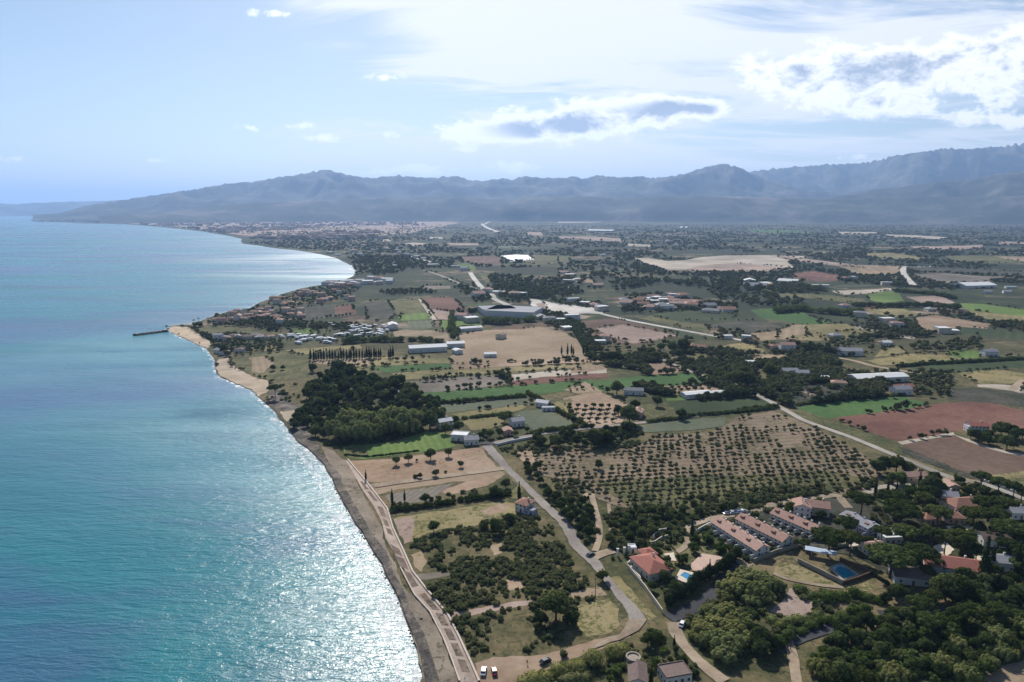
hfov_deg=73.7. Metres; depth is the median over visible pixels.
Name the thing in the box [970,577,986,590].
oak tree
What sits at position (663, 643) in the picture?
oak tree
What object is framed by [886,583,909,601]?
oak tree
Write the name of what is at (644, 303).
house
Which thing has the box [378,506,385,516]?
soil bed
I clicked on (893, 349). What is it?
field
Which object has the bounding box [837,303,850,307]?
house
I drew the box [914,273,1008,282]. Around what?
field
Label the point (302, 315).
house
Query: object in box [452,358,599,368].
field
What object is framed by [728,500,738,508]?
oak tree
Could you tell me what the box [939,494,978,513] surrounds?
villa
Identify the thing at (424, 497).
oak tree
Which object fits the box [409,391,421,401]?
oak tree
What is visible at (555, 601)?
oak tree
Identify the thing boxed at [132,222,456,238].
ground
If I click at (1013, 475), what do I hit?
field
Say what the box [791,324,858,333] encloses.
field
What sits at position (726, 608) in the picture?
cane thicket
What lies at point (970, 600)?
garden tree
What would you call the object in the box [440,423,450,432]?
oak tree
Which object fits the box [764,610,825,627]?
hedge
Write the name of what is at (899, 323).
house
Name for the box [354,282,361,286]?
house
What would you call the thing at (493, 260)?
field
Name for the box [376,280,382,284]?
house
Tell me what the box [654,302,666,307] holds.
house
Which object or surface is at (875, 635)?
garden tree
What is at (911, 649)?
garden tree
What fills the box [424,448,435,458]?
oak tree
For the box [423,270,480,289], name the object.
road
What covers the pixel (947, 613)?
garden tree
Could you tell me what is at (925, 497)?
umbrella pine
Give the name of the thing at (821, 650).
garden tree
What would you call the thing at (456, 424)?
oak tree
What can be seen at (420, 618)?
pebbles
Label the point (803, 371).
barn
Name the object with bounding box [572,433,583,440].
oak tree
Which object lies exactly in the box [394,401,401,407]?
oak tree
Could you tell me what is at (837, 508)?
field
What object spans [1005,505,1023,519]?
house
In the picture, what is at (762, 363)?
oak tree
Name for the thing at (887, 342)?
house
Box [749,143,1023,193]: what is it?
mountains
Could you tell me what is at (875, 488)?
cypress
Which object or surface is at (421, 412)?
cane thicket
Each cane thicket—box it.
[324,419,343,437]
[333,423,352,440]
[335,408,363,424]
[345,418,373,440]
[353,409,378,422]
[370,414,390,433]
[371,422,386,438]
[377,404,400,419]
[385,415,404,433]
[389,406,419,419]
[398,418,420,434]
[412,408,424,424]
[686,628,699,640]
[691,616,708,631]
[694,630,709,648]
[698,603,723,617]
[699,627,727,649]
[702,613,732,631]
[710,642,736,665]
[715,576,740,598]
[716,588,734,601]
[717,601,739,618]
[717,615,746,634]
[719,629,747,655]
[726,570,747,580]
[731,612,753,628]
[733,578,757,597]
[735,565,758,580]
[737,629,751,646]
[740,593,761,606]
[745,580,774,596]
[746,569,769,581]
[757,592,776,603]
[758,572,781,588]
[771,580,787,592]
[806,657,829,675]
[873,659,887,667]
[877,669,900,681]
[882,660,911,681]
[891,648,905,661]
[899,619,915,628]
[929,651,954,666]
[948,634,968,648]
[953,661,982,681]
[968,616,981,624]
[980,653,1000,667]
[982,642,997,655]
[987,623,1014,642]
[990,637,1010,647]
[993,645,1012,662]
[1004,616,1013,624]
[1009,645,1020,659]
[1011,616,1023,629]
[1018,621,1023,631]
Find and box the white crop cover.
[504,255,532,261]
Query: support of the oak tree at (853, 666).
on the ground at (510, 633)
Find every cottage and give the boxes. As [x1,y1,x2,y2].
[830,379,847,386]
[905,469,927,481]
[915,512,941,524]
[941,509,966,524]
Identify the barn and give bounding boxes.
[495,332,506,338]
[623,387,643,394]
[780,368,798,372]
[794,370,809,373]
[836,347,863,355]
[888,384,913,394]
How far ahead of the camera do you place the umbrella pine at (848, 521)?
311.71 m
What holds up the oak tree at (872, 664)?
on the ground at (510, 633)
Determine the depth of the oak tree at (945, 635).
238.93 m
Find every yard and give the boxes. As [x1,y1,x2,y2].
[530,299,602,313]
[536,303,548,308]
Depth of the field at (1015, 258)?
2202.03 m
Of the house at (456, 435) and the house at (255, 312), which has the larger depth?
the house at (255, 312)
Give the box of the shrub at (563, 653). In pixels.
[559,649,567,657]
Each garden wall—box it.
[497,434,542,445]
[627,564,662,612]
[650,534,667,543]
[653,528,666,538]
[695,522,711,531]
[753,544,798,562]
[797,558,842,584]
[825,543,848,549]
[976,478,1023,495]
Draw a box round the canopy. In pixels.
[805,545,836,560]
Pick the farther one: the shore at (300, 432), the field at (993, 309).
the field at (993, 309)
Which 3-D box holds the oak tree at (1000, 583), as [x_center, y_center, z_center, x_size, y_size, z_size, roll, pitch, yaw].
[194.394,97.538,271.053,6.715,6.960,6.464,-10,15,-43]
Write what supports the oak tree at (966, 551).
on the ground at (510, 633)
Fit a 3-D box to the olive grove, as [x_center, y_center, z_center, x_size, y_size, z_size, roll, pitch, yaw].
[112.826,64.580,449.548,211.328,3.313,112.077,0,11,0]
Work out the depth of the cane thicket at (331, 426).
453.02 m
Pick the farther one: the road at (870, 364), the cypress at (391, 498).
the road at (870, 364)
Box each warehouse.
[477,305,514,314]
[484,305,543,317]
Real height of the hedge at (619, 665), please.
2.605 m
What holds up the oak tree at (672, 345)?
on the ground at (510, 633)
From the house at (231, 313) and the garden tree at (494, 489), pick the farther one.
the house at (231, 313)
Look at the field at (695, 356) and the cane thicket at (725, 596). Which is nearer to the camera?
the cane thicket at (725, 596)
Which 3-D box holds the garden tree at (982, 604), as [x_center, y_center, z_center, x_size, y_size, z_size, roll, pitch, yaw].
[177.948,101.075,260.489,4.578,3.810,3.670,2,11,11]
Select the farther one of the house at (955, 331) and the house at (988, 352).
the house at (955, 331)
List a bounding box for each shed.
[407,343,447,352]
[445,341,464,347]
[452,348,462,353]
[458,325,482,331]
[484,352,496,356]
[502,426,512,435]
[542,406,554,410]
[627,543,636,553]
[680,390,711,398]
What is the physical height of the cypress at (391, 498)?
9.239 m
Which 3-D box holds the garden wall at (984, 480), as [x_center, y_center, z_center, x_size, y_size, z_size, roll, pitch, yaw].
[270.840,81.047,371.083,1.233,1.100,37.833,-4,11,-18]
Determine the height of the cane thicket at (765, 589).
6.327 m
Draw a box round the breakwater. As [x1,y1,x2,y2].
[133,329,168,335]
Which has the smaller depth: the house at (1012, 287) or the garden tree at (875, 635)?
the garden tree at (875, 635)
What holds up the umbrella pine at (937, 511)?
on the ground at (510, 633)
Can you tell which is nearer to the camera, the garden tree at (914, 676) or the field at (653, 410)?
the garden tree at (914, 676)
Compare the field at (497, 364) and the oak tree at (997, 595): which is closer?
the oak tree at (997, 595)
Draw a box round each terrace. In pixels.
[630,565,640,577]
[664,552,676,560]
[690,553,721,570]
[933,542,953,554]
[946,525,971,529]
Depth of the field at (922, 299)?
1166.55 m
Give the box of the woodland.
[155,225,1023,394]
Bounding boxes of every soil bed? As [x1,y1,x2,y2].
[367,491,376,500]
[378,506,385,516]
[390,544,402,556]
[394,554,408,569]
[404,571,417,586]
[420,593,438,609]
[436,613,448,625]
[444,628,455,639]
[451,643,462,655]
[458,659,469,671]
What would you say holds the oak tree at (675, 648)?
on the ground at (510, 633)
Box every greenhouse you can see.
[777,278,799,281]
[847,372,909,381]
[950,282,996,288]
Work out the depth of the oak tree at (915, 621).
247.99 m
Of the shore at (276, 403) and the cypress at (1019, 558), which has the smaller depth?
the cypress at (1019, 558)
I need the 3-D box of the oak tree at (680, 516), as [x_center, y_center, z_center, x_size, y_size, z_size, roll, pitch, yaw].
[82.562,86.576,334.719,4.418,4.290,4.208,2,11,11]
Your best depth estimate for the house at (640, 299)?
1110.79 m
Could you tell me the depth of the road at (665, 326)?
895.70 m
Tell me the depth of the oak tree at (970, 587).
266.56 m
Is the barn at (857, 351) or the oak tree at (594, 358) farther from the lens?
the barn at (857, 351)
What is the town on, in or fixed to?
on the ground at (388, 225)
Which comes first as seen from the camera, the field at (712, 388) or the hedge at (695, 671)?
the hedge at (695, 671)
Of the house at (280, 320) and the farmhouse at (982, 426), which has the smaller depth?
the farmhouse at (982, 426)
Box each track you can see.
[373,466,504,487]
[582,619,645,652]
[583,493,602,550]
[592,548,616,558]
[607,503,612,531]
[667,622,729,681]
[674,529,690,552]
[683,498,791,528]
[736,557,752,566]
[766,493,852,507]
[772,572,843,588]
[785,640,801,681]
[942,476,974,482]
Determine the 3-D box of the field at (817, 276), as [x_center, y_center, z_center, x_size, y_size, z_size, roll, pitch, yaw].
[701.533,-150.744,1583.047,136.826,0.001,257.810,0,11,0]
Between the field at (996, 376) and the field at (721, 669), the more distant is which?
the field at (996, 376)
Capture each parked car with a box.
[480,666,486,675]
[491,666,497,675]
[539,657,551,664]
[586,552,594,556]
[678,620,684,627]
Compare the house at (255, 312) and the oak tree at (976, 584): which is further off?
the house at (255, 312)
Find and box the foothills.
[98,195,1023,223]
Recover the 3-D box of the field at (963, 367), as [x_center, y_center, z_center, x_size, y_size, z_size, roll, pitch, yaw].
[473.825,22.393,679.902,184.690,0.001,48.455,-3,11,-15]
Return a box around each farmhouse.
[508,415,525,426]
[535,399,550,406]
[965,420,990,431]
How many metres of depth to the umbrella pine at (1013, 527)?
304.00 m
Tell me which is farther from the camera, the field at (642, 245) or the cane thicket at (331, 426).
the field at (642, 245)
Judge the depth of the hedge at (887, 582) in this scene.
281.13 m
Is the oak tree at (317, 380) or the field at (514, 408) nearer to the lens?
the field at (514, 408)
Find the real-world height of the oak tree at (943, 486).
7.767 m
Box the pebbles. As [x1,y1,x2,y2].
[307,444,439,672]
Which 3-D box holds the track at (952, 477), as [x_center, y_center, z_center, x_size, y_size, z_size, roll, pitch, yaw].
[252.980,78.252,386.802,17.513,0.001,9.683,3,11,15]
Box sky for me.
[0,0,1023,203]
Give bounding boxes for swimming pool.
[675,569,692,582]
[829,563,859,580]
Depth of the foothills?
9041.07 m
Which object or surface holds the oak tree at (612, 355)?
on the ground at (510, 633)
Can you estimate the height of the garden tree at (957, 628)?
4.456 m
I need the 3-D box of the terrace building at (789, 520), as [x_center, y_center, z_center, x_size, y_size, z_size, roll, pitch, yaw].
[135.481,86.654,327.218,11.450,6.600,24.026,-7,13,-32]
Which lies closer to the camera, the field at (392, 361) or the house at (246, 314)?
the field at (392, 361)
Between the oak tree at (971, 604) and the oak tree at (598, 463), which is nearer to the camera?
the oak tree at (971, 604)
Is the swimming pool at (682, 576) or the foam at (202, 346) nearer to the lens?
the swimming pool at (682, 576)
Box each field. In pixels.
[192,326,283,336]
[232,352,314,379]
[249,356,273,372]
[252,345,276,350]
[285,345,361,354]
[292,328,316,334]
[304,305,356,319]
[307,358,369,365]
[324,367,382,373]
[335,305,355,313]
[343,432,454,458]
[345,447,367,458]
[351,447,495,482]
[356,356,451,366]
[364,299,395,320]
[368,363,452,372]
[370,470,504,493]
[386,483,452,502]
[390,299,426,313]
[392,362,604,379]
[393,330,453,340]
[394,502,517,541]
[394,516,414,543]
[398,312,430,320]
[404,430,454,441]
[405,242,427,245]
[408,320,434,328]
[410,375,506,391]
[411,551,426,570]
[417,572,450,579]
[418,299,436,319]
[422,380,597,399]
[423,286,450,288]
[424,297,470,313]
[429,368,570,378]
[432,309,471,319]
[440,397,531,412]
[441,320,483,329]
[442,475,500,493]
[448,243,478,244]
[448,404,529,418]
[449,327,587,364]
[449,600,535,618]
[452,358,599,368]
[457,263,475,270]
[461,416,506,430]
[462,256,500,265]
[475,636,630,681]
[478,273,490,282]
[479,503,512,514]
[490,543,502,554]
[498,246,520,247]
[500,470,523,498]
[504,578,523,589]
[510,373,606,385]
[511,369,606,380]
[514,409,571,429]
[517,451,535,461]
[523,255,569,264]
[527,232,542,235]
[531,411,881,507]
[553,398,581,427]
[559,236,622,241]
[563,393,626,426]
[565,382,601,393]
[570,364,607,372]
[571,587,606,597]
[575,277,592,282]
[576,599,619,636]
[581,318,678,344]
[593,373,701,390]
[596,470,861,507]
[597,325,675,342]
[610,576,656,619]
[622,526,731,605]
[627,244,650,246]
[629,273,660,276]
[635,417,725,431]
[636,255,803,272]
[637,404,669,417]
[640,316,710,331]
[649,310,734,320]
[649,362,682,374]
[661,329,706,339]
[663,383,721,394]
[665,396,685,400]
[666,270,698,272]
[668,354,708,359]
[670,397,769,412]
[676,642,728,675]
[682,563,787,667]
[685,263,784,271]
[704,320,784,332]
[723,343,764,353]
[744,494,936,573]
[748,229,804,233]
[751,308,819,323]
[751,325,807,340]
[752,354,789,359]
[755,370,766,378]
[770,588,813,617]
[774,563,875,590]
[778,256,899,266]
[779,293,864,302]
[779,390,812,406]
[791,311,832,322]
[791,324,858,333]
[793,271,837,281]
[794,330,873,340]
[794,383,853,402]
[794,407,919,460]
[796,397,929,417]
[800,390,815,395]
[833,288,891,294]
[834,402,1023,440]
[837,264,900,275]
[839,232,876,233]
[854,326,914,339]
[862,482,917,493]
[866,308,918,316]
[867,253,918,259]
[867,291,903,302]
[868,354,968,364]
[875,345,904,356]
[886,234,946,238]
[887,383,920,391]
[898,446,974,477]
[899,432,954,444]
[903,436,1023,474]
[904,355,1023,371]
[907,245,982,248]
[907,267,1023,275]
[907,296,953,303]
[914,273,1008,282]
[916,315,989,329]
[945,256,1023,263]
[947,350,979,357]
[948,388,1023,406]
[953,434,1023,455]
[957,369,1023,383]
[959,327,1023,338]
[960,303,1023,315]
[968,310,1023,321]
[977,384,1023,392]
[983,660,1023,681]
[992,471,1023,478]
[997,256,1023,260]
[998,241,1023,244]
[1007,478,1023,484]
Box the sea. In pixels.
[0,216,421,681]
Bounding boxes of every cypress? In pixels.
[390,489,393,502]
[517,481,521,499]
[648,664,653,681]
[690,519,694,535]
[873,481,877,495]
[918,470,922,486]
[978,536,992,573]
[990,545,996,561]
[1013,541,1023,575]
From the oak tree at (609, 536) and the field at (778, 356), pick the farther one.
the field at (778, 356)
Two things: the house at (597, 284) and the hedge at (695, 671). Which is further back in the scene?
the house at (597, 284)
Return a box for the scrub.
[277,347,1023,681]
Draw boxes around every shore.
[90,223,421,672]
[267,389,300,410]
[287,419,320,450]
[296,437,438,681]
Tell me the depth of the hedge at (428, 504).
353.09 m
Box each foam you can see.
[165,268,353,371]
[214,376,421,681]
[293,447,402,678]
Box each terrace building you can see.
[711,517,769,559]
[734,513,794,548]
[770,507,821,538]
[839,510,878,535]
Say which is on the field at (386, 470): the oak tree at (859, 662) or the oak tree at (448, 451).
the oak tree at (448, 451)
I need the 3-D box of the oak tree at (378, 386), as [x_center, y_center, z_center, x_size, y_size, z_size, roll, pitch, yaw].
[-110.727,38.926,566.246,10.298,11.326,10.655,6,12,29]
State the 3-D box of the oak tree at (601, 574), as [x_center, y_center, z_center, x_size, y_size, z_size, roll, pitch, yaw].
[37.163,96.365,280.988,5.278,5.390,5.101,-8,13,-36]
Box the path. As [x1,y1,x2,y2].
[345,460,478,681]
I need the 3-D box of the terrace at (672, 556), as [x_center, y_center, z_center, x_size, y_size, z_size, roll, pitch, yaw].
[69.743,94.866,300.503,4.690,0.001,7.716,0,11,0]
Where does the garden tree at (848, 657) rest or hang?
on the ground at (510, 633)
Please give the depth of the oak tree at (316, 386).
565.89 m
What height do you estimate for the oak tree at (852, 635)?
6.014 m
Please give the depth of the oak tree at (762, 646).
231.72 m
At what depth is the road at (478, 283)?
1346.10 m
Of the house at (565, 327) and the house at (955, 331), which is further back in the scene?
the house at (565, 327)
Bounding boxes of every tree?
[219,344,227,350]
[289,420,299,426]
[301,388,312,398]
[301,415,312,426]
[307,425,318,435]
[308,363,317,371]
[309,382,320,390]
[312,378,324,385]
[312,397,323,404]
[313,415,323,422]
[318,427,325,437]
[327,384,337,390]
[329,394,341,405]
[337,379,349,390]
[341,382,351,392]
[344,390,353,397]
[371,381,384,390]
[378,391,388,398]
[381,380,388,388]
[387,387,397,395]
[389,378,400,387]
[392,457,399,464]
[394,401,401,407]
[398,388,408,393]
[399,399,411,407]
[403,454,412,461]
[407,382,418,389]
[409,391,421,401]
[415,399,423,404]
[419,493,429,500]
[423,410,438,427]
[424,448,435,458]
[425,402,433,407]
[427,520,439,532]
[431,399,439,406]
[432,469,438,475]
[434,409,446,418]
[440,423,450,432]
[444,448,451,456]
[451,421,463,430]
[452,415,459,421]
[477,431,484,438]
[478,520,489,528]
[485,429,494,435]
[489,484,502,495]
[490,519,502,532]
[496,428,503,435]
[499,413,508,421]
[500,478,510,488]
[504,513,515,521]
[532,608,549,626]
[537,435,547,444]
[539,589,570,619]
[549,434,562,448]
[565,610,579,624]
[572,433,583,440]
[584,428,603,445]
[591,355,597,362]
[595,459,602,468]
[595,569,608,580]
[598,352,606,357]
[602,431,614,442]
[605,351,618,359]
[605,532,614,541]
[606,519,617,527]
[606,674,614,680]
[610,380,624,393]
[612,667,621,675]
[613,405,621,414]
[618,518,627,525]
[619,404,638,420]
[621,526,629,532]
[622,513,632,519]
[624,421,634,432]
[625,531,635,539]
[627,509,634,514]
[628,520,638,528]
[629,400,640,406]
[632,381,639,386]
[636,528,645,536]
[637,507,644,512]
[637,517,645,522]
[639,631,655,646]
[646,347,655,351]
[646,580,657,590]
[647,506,655,512]
[648,525,658,532]
[650,351,659,355]
[650,514,658,520]
[652,396,662,405]
[652,629,666,643]
[653,547,663,555]
[656,637,666,646]
[657,343,665,348]
[657,504,667,512]
[659,569,670,578]
[659,646,666,659]
[663,555,670,560]
[664,510,673,518]
[664,562,675,572]
[667,341,678,349]
[668,580,678,589]
[672,645,679,652]
[675,408,687,415]
[675,553,688,563]
[675,654,688,664]
[676,513,684,519]
[677,338,690,347]
[678,503,687,510]
[688,542,699,551]
[691,534,699,540]
[694,506,702,512]
[702,534,714,540]
[713,541,727,552]
[719,503,728,508]
[721,389,731,396]
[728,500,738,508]
[730,370,743,383]
[738,365,749,371]
[741,371,756,381]
[746,388,757,395]
[747,607,761,621]
[749,625,773,644]
[751,637,770,656]
[759,360,767,369]
[763,362,777,370]
[767,390,774,396]
[769,633,783,650]
[775,392,782,397]
[783,501,794,512]
[799,538,810,548]
[810,651,829,660]
[814,395,823,401]
[815,510,827,518]
[818,647,830,659]
[818,665,840,681]
[822,636,834,647]
[825,393,836,400]
[826,647,846,659]
[828,630,849,646]
[830,656,845,661]
[831,660,852,679]
[832,621,851,634]
[837,391,847,396]
[841,646,851,652]
[843,650,851,660]
[845,615,864,628]
[847,628,860,642]
[847,663,856,671]
[848,670,860,681]
[851,646,863,653]
[851,653,868,661]
[851,658,868,667]
[856,628,869,641]
[856,665,877,681]
[858,611,878,627]
[861,650,876,660]
[862,636,876,649]
[865,536,874,540]
[866,659,875,669]
[868,631,882,641]
[869,459,887,473]
[871,666,881,674]
[872,641,889,655]
[875,614,890,625]
[875,674,882,681]
[876,627,894,642]
[876,654,889,662]
[877,456,891,470]
[879,591,892,602]
[880,622,900,634]
[883,606,902,619]
[884,612,899,625]
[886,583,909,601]
[887,471,906,483]
[889,454,907,472]
[892,633,907,644]
[897,606,915,621]
[900,399,911,407]
[900,629,918,641]
[900,650,913,661]
[901,465,913,470]
[901,625,913,630]
[901,666,916,681]
[902,656,925,670]
[903,483,921,496]
[903,648,916,655]
[906,461,916,469]
[908,642,921,650]
[912,617,922,628]
[915,562,938,576]
[916,638,937,652]
[917,630,925,638]
[918,474,942,487]
[919,656,934,668]
[920,626,938,638]
[922,589,943,605]
[923,485,943,503]
[925,389,933,395]
[927,672,941,681]
[928,471,941,478]
[928,581,945,598]
[929,573,960,599]
[930,662,953,678]
[932,558,947,569]
[933,609,942,615]
[933,638,943,647]
[935,626,945,633]
[935,646,946,654]
[937,483,948,489]
[937,631,950,640]
[942,607,958,616]
[942,641,965,659]
[943,572,971,595]
[945,589,964,603]
[946,629,961,638]
[947,621,962,632]
[950,654,961,663]
[951,524,965,529]
[952,542,967,550]
[953,566,979,582]
[954,474,965,481]
[954,617,972,634]
[958,547,973,558]
[959,492,967,496]
[960,636,969,643]
[961,598,981,607]
[961,646,974,652]
[962,485,972,493]
[962,576,974,590]
[963,588,978,600]
[964,651,978,660]
[966,601,978,612]
[967,659,983,670]
[967,663,983,678]
[968,542,984,558]
[969,429,984,441]
[969,637,983,648]
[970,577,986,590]
[971,622,981,632]
[972,483,980,487]
[972,521,987,530]
[972,600,984,606]
[974,586,985,597]
[974,625,987,634]
[974,630,995,644]
[976,434,988,443]
[976,485,991,493]
[976,649,993,655]
[977,572,997,584]
[977,657,996,671]
[979,590,996,603]
[980,608,1000,622]
[982,429,994,435]
[983,583,993,593]
[983,622,992,629]
[986,435,996,443]
[988,615,1009,627]
[990,490,1002,495]
[991,421,1010,433]
[993,576,1008,590]
[993,592,1002,600]
[994,434,1002,439]
[996,548,1014,556]
[998,434,1016,448]
[1002,493,1014,499]
[1002,575,1015,590]
[1002,592,1019,604]
[1004,623,1019,637]
[1004,631,1021,650]
[1005,424,1018,432]
[1006,570,1021,582]
[1008,428,1023,439]
[1011,613,1022,618]
[1012,608,1023,614]
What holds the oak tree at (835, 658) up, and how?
on the ground at (510, 633)
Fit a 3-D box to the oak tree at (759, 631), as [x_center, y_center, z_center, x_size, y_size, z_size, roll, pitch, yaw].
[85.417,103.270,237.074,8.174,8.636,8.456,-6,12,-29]
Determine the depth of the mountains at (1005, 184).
9177.26 m
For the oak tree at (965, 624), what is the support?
on the ground at (510, 633)
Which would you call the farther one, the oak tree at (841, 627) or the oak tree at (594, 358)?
the oak tree at (594, 358)
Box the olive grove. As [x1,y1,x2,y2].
[524,413,885,471]
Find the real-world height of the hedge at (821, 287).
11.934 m
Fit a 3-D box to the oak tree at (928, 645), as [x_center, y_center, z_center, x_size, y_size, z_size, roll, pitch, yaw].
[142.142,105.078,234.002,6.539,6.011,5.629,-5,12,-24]
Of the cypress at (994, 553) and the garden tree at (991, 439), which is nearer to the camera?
the cypress at (994, 553)
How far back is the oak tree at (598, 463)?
400.99 m
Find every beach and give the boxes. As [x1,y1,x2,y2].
[169,326,210,347]
[216,358,268,395]
[280,410,294,420]
[321,446,404,589]
[404,590,457,681]
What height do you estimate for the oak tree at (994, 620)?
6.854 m
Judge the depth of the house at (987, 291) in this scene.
1250.81 m
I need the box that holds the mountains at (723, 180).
[33,164,848,221]
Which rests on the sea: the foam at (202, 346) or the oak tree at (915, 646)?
the foam at (202, 346)
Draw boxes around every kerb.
[347,459,479,679]
[400,567,459,681]
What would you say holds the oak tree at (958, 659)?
on the ground at (510, 633)
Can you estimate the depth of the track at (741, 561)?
295.39 m
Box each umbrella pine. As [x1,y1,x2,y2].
[266,384,281,397]
[810,526,847,556]
[833,515,859,529]
[841,529,866,556]
[847,492,876,515]
[863,542,917,578]
[872,524,892,540]
[876,489,909,514]
[880,498,924,522]
[891,522,922,546]
[904,541,940,562]
[904,593,936,611]
[915,491,936,507]
[915,610,941,629]
[920,525,944,547]
[921,504,954,526]
[940,530,961,554]
[948,528,978,555]
[950,603,981,619]
[960,505,987,528]
[970,470,991,484]
[970,494,1005,521]
[978,561,1002,572]
[979,506,1012,531]
[986,602,1014,617]
[989,476,1013,489]
[990,518,1023,549]
[992,495,1020,509]
[994,536,1019,553]
[1004,481,1023,494]
[1007,584,1023,596]
[1008,558,1023,567]
[1012,543,1023,557]
[1014,535,1023,544]
[1015,487,1023,502]
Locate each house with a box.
[212,333,223,340]
[215,317,226,322]
[229,311,238,316]
[233,308,242,313]
[233,313,242,320]
[233,347,244,352]
[242,335,252,339]
[243,313,253,316]
[249,310,258,315]
[262,335,269,339]
[269,309,276,313]
[273,298,282,303]
[275,318,283,324]
[281,307,289,312]
[295,307,304,312]
[297,313,305,317]
[298,291,304,295]
[316,298,323,302]
[317,292,325,296]
[321,280,334,285]
[348,295,354,300]
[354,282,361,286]
[361,280,373,283]
[371,276,382,280]
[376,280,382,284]
[380,277,394,281]
[386,279,392,283]
[436,416,453,428]
[450,430,469,441]
[454,312,468,319]
[460,266,468,270]
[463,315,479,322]
[463,433,478,445]
[470,290,485,297]
[482,287,493,292]
[509,291,519,294]
[514,497,535,513]
[536,313,544,319]
[542,316,556,322]
[560,325,571,330]
[562,279,575,281]
[564,313,579,319]
[566,297,579,302]
[591,283,603,286]
[594,305,608,310]
[594,339,605,343]
[600,334,609,341]
[619,299,632,304]
[633,298,643,301]
[635,406,643,417]
[636,302,649,304]
[643,305,653,308]
[645,294,658,296]
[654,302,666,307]
[657,660,692,681]
[659,304,673,309]
[667,298,679,302]
[669,301,682,303]
[674,292,689,298]
[685,302,698,308]
[693,344,706,348]
[701,302,716,307]
[702,308,718,312]
[721,306,736,311]
[722,334,732,338]
[741,334,750,340]
[768,343,777,348]
[777,342,795,350]
[791,497,811,517]
[807,498,830,516]
[827,333,843,337]
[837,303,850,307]
[853,311,866,317]
[858,538,883,555]
[877,317,895,322]
[877,340,894,345]
[877,533,902,543]
[880,281,892,285]
[881,339,892,345]
[887,564,933,586]
[889,321,903,327]
[924,307,935,311]
[932,326,951,333]
[936,488,959,502]
[942,478,960,491]
[951,329,959,333]
[974,530,1011,547]
[979,348,999,355]
[981,290,992,293]
[991,552,1013,571]
[1002,290,1011,293]
[1004,286,1016,288]
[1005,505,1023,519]
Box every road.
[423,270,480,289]
[468,272,509,304]
[480,442,495,444]
[481,224,499,231]
[482,445,645,623]
[494,408,778,443]
[602,313,740,340]
[663,359,967,482]
[663,561,739,621]
[776,612,862,652]
[839,357,920,373]
[877,599,997,614]
[900,267,916,284]
[975,480,1023,499]
[1008,379,1023,389]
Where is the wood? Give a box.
[291,360,636,534]
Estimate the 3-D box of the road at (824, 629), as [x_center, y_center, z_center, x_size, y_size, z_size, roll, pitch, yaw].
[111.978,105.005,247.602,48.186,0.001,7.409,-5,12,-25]
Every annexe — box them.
[524,506,537,516]
[637,547,658,554]
[963,424,970,431]
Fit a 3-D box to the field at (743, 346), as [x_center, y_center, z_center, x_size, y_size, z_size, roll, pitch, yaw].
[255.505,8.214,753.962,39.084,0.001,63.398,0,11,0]
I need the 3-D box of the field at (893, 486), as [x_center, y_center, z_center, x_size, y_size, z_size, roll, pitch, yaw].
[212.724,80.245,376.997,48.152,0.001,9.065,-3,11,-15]
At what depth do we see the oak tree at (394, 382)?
575.35 m
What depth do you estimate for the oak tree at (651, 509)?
339.88 m
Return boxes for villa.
[626,651,647,681]
[629,552,673,580]
[922,555,980,575]
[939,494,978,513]
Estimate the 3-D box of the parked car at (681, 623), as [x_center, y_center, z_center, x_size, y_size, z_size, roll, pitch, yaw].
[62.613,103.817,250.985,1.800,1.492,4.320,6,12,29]
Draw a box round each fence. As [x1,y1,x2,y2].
[839,557,871,571]
[843,571,871,584]
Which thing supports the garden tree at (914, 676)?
on the ground at (510, 633)
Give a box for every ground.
[54,221,1023,681]
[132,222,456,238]
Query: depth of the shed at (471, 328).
862.71 m
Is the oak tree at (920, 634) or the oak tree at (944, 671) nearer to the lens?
the oak tree at (944, 671)
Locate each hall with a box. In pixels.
[387,321,397,329]
[588,229,615,231]
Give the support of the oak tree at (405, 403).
on the ground at (510, 633)
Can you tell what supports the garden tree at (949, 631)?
on the ground at (510, 633)
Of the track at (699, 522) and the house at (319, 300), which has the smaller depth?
the track at (699, 522)
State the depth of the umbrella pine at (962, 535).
298.39 m
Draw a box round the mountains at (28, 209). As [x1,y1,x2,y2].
[0,200,117,215]
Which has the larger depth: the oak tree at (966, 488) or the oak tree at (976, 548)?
the oak tree at (966, 488)
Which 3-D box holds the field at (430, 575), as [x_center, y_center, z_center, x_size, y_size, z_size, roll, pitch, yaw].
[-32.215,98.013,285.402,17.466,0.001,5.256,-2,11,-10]
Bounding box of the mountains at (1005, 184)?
[819,171,1023,198]
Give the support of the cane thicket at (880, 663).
on the ground at (510, 633)
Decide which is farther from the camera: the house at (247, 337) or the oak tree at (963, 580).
the house at (247, 337)
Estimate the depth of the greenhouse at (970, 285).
1334.51 m
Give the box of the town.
[32,220,424,238]
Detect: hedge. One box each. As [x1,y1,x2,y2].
[323,430,424,445]
[340,335,398,343]
[344,449,419,456]
[389,490,511,512]
[397,335,443,341]
[439,393,526,403]
[446,310,456,331]
[448,324,476,337]
[461,412,498,418]
[480,315,537,323]
[498,410,512,415]
[514,657,589,681]
[525,389,588,426]
[529,422,587,433]
[542,669,594,681]
[562,314,592,357]
[582,642,630,666]
[605,662,625,673]
[645,405,779,422]
[663,545,741,606]
[691,668,699,676]
[732,542,790,558]
[737,403,778,409]
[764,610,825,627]
[769,602,872,650]
[771,304,864,314]
[775,280,827,290]
[789,340,841,354]
[791,583,865,603]
[795,392,906,405]
[845,586,888,604]
[852,301,961,309]
[868,567,890,585]
[892,288,957,298]
[894,356,1023,366]
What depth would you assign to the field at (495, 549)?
308.06 m

